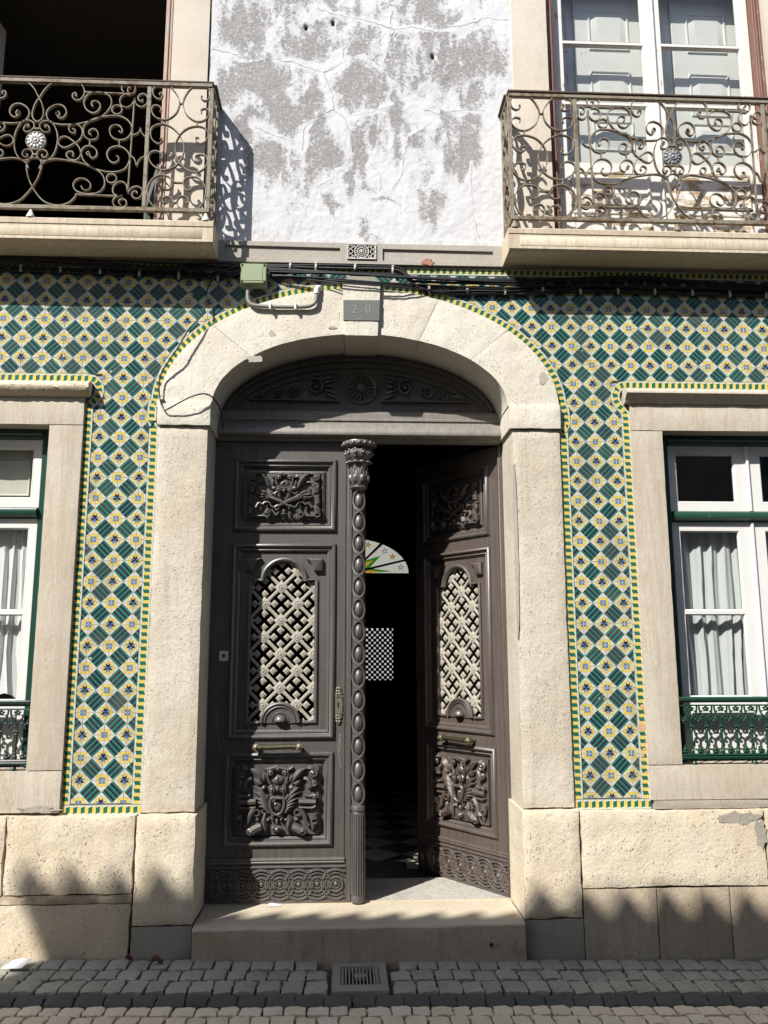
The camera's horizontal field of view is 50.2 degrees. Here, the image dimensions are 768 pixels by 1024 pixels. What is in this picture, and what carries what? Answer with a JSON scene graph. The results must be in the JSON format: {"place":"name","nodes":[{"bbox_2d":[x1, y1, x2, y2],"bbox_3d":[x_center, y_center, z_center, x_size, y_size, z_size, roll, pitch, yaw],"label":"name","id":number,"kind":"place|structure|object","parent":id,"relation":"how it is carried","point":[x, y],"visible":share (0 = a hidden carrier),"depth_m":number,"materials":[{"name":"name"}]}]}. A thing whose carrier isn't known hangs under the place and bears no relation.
{"place":"outdoors","nodes":[
{"label":"outdoors","id":0,"kind":"place"},
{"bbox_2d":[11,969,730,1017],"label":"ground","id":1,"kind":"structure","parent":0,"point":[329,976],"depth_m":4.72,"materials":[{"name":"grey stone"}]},
{"bbox_2d":[0,805,137,961],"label":"stone plinth","id":2,"kind":"structure","parent":1,"relation":"on","point":[67,882],"depth_m":5.01,"materials":[{"name":"stone"}]},
{"bbox_2d":[0,270,675,814],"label":"house wall","id":3,"kind":"structure","parent":1,"relation":"on","point":[150,616],"depth_m":5.34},
{"bbox_2d":[0,380,92,812],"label":"window surround","id":4,"kind":"object","parent":3,"relation":"attached to","point":[56,409],"visible":0.87,"depth_m":5.36,"materials":[{"name":"stone"}]},
{"bbox_2d":[0,700,30,770],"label":"window guard","id":5,"kind":"object","parent":4,"relation":"attached to","point":[13,761],"visible":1,"depth_m":5.21,"materials":[{"name":"metal"}]},
{"bbox_2d":[0,429,48,766],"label":"window","id":6,"kind":"structure","parent":4,"relation":"attached to","point":[21,513],"depth_m":5.53,"materials":[{"name":"green paint"}]},
{"bbox_2d":[0,530,27,697],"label":"curtain","id":7,"kind":"object","parent":6,"relation":"hanging from","point":[13,548],"visible":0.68,"depth_m":5.58,"materials":[{"name":"white fabric"}]},
{"bbox_2d":[0,450,33,496],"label":"window pane","id":8,"kind":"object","parent":6,"relation":"attached to","point":[16,467],"visible":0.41,"depth_m":5.73,"materials":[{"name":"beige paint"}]},
{"bbox_2d":[0,75,221,262],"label":"balcony","id":9,"kind":"structure","parent":3,"relation":"attached to","point":[31,234],"depth_m":5.60,"materials":[{"name":"stone"}]},
{"bbox_2d":[0,259,360,814],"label":"tiled wall","id":10,"kind":"structure","parent":3,"relation":"attached to","point":[123,335],"depth_m":5.56,"materials":[{"name":"tile"}]},
{"bbox_2d":[240,264,269,288],"bbox_3d":[-0.903,-1.655,5.756,0.201,0.150,0.102,0,-10,-3],"label":"junction box","id":11,"kind":"object","parent":10,"relation":"attached to","point":[253,276],"visible":1,"depth_m":5.71,"materials":[{"name":"green plastic"}]},
{"bbox_2d":[0,255,767,298],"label":"cable bundle","id":12,"kind":"object","parent":10,"relation":"attached to","point":[747,290],"visible":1,"depth_m":5.82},
{"bbox_2d":[153,273,225,429],"bbox_3d":[-1.313,-1.144,5.673,0.492,1.093,0.206,4,-11,-23],"label":"hanging wire","id":13,"kind":"object","parent":12,"relation":"hanging from","point":[161,398],"visible":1,"depth_m":5.58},
{"bbox_2d":[308,278,434,290],"bbox_3d":[-0.173,-1.628,5.772,1.071,0.114,0.059,0,-10,-3],"label":"hanging wire","id":14,"kind":"object","parent":12,"relation":"hanging from","point":[373,282],"visible":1,"depth_m":5.75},
{"bbox_2d":[164,0,211,220],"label":"surround","id":15,"kind":"object","parent":3,"relation":"attached to","point":[190,60],"visible":0.55,"depth_m":5.99,"materials":[{"name":"stone"}]},
{"bbox_2d":[0,0,173,219],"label":"french window","id":16,"kind":"structure","parent":15,"relation":"attached to","point":[156,193],"depth_m":6.08,"materials":[{"name":"brown wood"}]},
{"bbox_2d":[130,276,584,963],"bbox_3d":[-0.162,0.634,5.595,2.788,4.590,0.458,0,-10,-3],"label":"stone doorway","id":17,"kind":"structure","parent":3,"relation":"attached to","point":[504,370],"depth_m":5.48,"materials":[{"name":"stone"}]},
{"bbox_2d":[246,285,321,309],"bbox_3d":[-0.699,-1.502,5.731,0.534,0.193,0.059,1,-10,-5],"label":"conduit","id":18,"kind":"object","parent":17,"relation":"attached to","point":[317,290],"visible":1,"depth_m":5.71,"materials":[{"name":"plastic"}]},
{"bbox_2d":[217,355,510,897],"bbox_3d":[-0.172,0.714,5.805,2.150,3.824,0.218,0,-10,-3],"label":"door frame","id":19,"kind":"structure","parent":17,"relation":"attached to","point":[376,399],"depth_m":6.02,"materials":[{"name":"brown wood"}]},
{"bbox_2d":[204,439,376,903],"bbox_3d":[-0.630,1.039,5.683,1.167,3.140,0.253,0,-10,-3],"label":"door leaf","id":20,"kind":"object","parent":19,"relation":"attached to","point":[284,794],"visible":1,"depth_m":5.68,"materials":[{"name":"brown wood"}]},
{"bbox_2d":[219,651,228,660],"bbox_3d":[-1.110,0.998,5.680,0.065,0.070,0.018,0,-10,-3],"label":"doorbell","id":21,"kind":"object","parent":20,"relation":"attached to","point":[223,655],"visible":1,"depth_m":5.68,"materials":[{"name":"plastic"}]},
{"bbox_2d":[415,445,511,896],"bbox_3d":[0.553,1.116,6.155,0.161,3.140,0.985,8,-12,-38],"label":"door leaf","id":22,"kind":"object","parent":19,"relation":"attached to","point":[462,835],"visible":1,"depth_m":6.14,"materials":[{"name":"brown wood"}]},
{"bbox_2d":[218,240,501,268],"bbox_3d":[-0.166,-1.839,5.863,2.050,0.169,0.044,0,-10,-3],"label":"stone band","id":23,"kind":"object","parent":3,"relation":"attached to","point":[399,255],"visible":0.94,"depth_m":5.85,"materials":[{"name":"stone"}]},
{"bbox_2d":[347,243,375,259],"bbox_3d":[-0.159,-1.856,5.843,0.206,0.117,0.018,0,-10,-3],"label":"air vent","id":24,"kind":"object","parent":23,"relation":"attached to","point":[362,252],"visible":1,"depth_m":5.84,"materials":[{"name":"white metal"}]},
{"bbox_2d":[204,0,516,247],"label":"plaster wall","id":25,"kind":"structure","parent":3,"relation":"attached to","point":[362,121],"depth_m":6.05,"materials":[{"name":"white paint"}]},
{"bbox_2d":[362,267,767,809],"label":"tiled wall","id":26,"kind":"structure","parent":3,"relation":"attached to","point":[590,347],"depth_m":5.76,"materials":[{"name":"tile"}]},
{"bbox_2d":[498,89,767,273],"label":"balcony","id":27,"kind":"structure","parent":3,"relation":"attached to","point":[677,249],"depth_m":5.79,"materials":[{"name":"stone"}]},
{"bbox_2d":[510,0,767,228],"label":"surround","id":28,"kind":"object","parent":3,"relation":"attached to","point":[529,46],"visible":0.49,"depth_m":6.14,"materials":[{"name":"stone"}]},
{"bbox_2d":[545,0,767,232],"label":"french window","id":29,"kind":"structure","parent":28,"relation":"attached to","point":[696,193],"depth_m":6.22,"materials":[{"name":"white paint"}]},
{"bbox_2d":[561,0,574,161],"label":"shutter","id":30,"kind":"object","parent":29,"relation":"attached to","point":[567,51],"visible":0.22,"depth_m":6.56,"materials":[{"name":"paint"}]},
{"bbox_2d":[571,0,646,163],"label":"shutter","id":31,"kind":"object","parent":29,"relation":"attached to","point":[608,70],"visible":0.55,"depth_m":6.53,"materials":[{"name":"paint"}]},
{"bbox_2d":[658,0,676,148],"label":"shutter","id":32,"kind":"object","parent":29,"relation":"attached to","point":[665,39],"visible":0.17,"depth_m":6.60,"materials":[{"name":"paint"}]},
{"bbox_2d":[668,0,745,165],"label":"shutter","id":33,"kind":"object","parent":29,"relation":"attached to","point":[702,22],"visible":0.62,"depth_m":6.57,"materials":[{"name":"paint"}]},
{"bbox_2d":[622,389,767,799],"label":"window surround","id":34,"kind":"object","parent":3,"relation":"attached to","point":[655,415],"visible":0.86,"depth_m":5.56,"materials":[{"name":"stone"}]},
{"bbox_2d":[662,436,767,760],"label":"window","id":35,"kind":"structure","parent":34,"relation":"attached to","point":[743,516],"depth_m":5.75,"materials":[{"name":"green paint"}]},
{"bbox_2d":[681,533,740,610],"bbox_3d":[2.291,0.428,5.835,0.470,0.585,0.052,0,-10,-3],"label":"curtain","id":36,"kind":"object","parent":35,"relation":"hanging from","point":[710,571],"visible":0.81,"depth_m":5.84,"materials":[{"name":"white fabric"}]},
{"bbox_2d":[686,615,747,694],"bbox_3d":[2.307,1.001,5.735,0.491,0.600,0.055,0,-10,-3],"label":"curtain","id":37,"kind":"object","parent":35,"relation":"hanging from","point":[716,654],"visible":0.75,"depth_m":5.74,"materials":[{"name":"white fabric"}]},
{"bbox_2d":[766,533,767,554],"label":"curtain","id":38,"kind":"object","parent":35,"relation":"hanging from","point":[767,542],"depth_m":5.90,"materials":[{"name":"white fabric"}]},
{"bbox_2d":[678,696,767,763],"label":"window guard","id":39,"kind":"object","parent":34,"relation":"attached to","point":[730,754],"visible":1,"depth_m":5.43,"materials":[{"name":"green paint"}]},
{"bbox_2d":[191,898,526,968],"bbox_3d":[-0.154,2.721,5.197,2.080,0.342,0.503,0,-10,-3],"label":"doorstep","id":40,"kind":"object","parent":1,"relation":"on","point":[392,934],"visible":0.83,"depth_m":5.00,"materials":[{"name":"stone"}]},
{"bbox_2d":[268,903,280,905],"bbox_3d":[-0.722,2.589,5.409,0.085,0.008,0.055,0,-10,-3],"label":"paper scrap","id":41,"kind":"object","parent":40,"relation":"on","point":[272,904],"visible":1,"depth_m":5.41,"materials":[{"name":"white paper"}]},
{"bbox_2d":[365,877,509,900],"bbox_3d":[-0.180,2.765,5.732,2.120,0.236,0.566,0,-10,-3],"label":"threshold","id":42,"kind":"object","parent":40,"relation":"on","point":[410,888],"depth_m":5.73,"materials":[{"name":"stone"}]},
{"bbox_2d":[579,799,767,963],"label":"stone plinth","id":43,"kind":"structure","parent":1,"relation":"on","point":[675,880],"depth_m":5.18,"materials":[{"name":"stone"}]},
{"bbox_2d":[0,959,767,1023],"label":"pavement","id":44,"kind":"structure","parent":0,"point":[673,988],"depth_m":4.55,"materials":[{"name":"stone"}]},
{"bbox_2d":[1,958,31,968],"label":"paper","id":45,"kind":"object","parent":44,"relation":"on","point":[18,963],"visible":1,"depth_m":4.77,"materials":[{"name":"white paper"}]},
{"bbox_2d":[151,955,162,963],"bbox_3d":[-1.345,2.658,4.862,0.070,0.053,0.035,0,-10,-3],"label":"dry leaf","id":46,"kind":"object","parent":44,"relation":"on","point":[158,959],"visible":1,"depth_m":4.86,"materials":[{"name":"brown plant"}]},
{"bbox_2d":[331,962,388,998],"bbox_3d":[-0.141,2.723,4.752,0.320,0.079,0.454,0,-10,-3],"label":"drain cover","id":47,"kind":"object","parent":44,"relation":"in","point":[360,970],"visible":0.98,"depth_m":4.72,"materials":[{"name":"grey metal"}]},
{"bbox_2d":[0,0,767,720],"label":"interior wall","id":48,"kind":"structure","parent":0,"point":[90,38],"depth_m":8.46,"materials":[{"name":"black"}]},
{"bbox_2d":[264,461,436,787],"bbox_3d":[-0.392,1.359,10.416,2.200,4.115,0.040,0,-10,-3],"label":"door","id":49,"kind":"structure","parent":48,"relation":"attached to","point":[390,694],"depth_m":10.36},
{"bbox_2d":[290,537,411,572],"bbox_3d":[-0.422,0.549,10.522,1.554,0.496,0.035,0,-10,-3],"label":"fanlight","id":50,"kind":"object","parent":49,"relation":"attached to","point":[385,557],"visible":0.39,"depth_m":10.54,"materials":[{"name":"multicoloured glass"}]},
{"bbox_2d":[365,787,442,878],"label":"hall floor","id":51,"kind":"structure","parent":0,"point":[391,832],"depth_m":7.49,"materials":[{"name":"black tile"}]}
]}

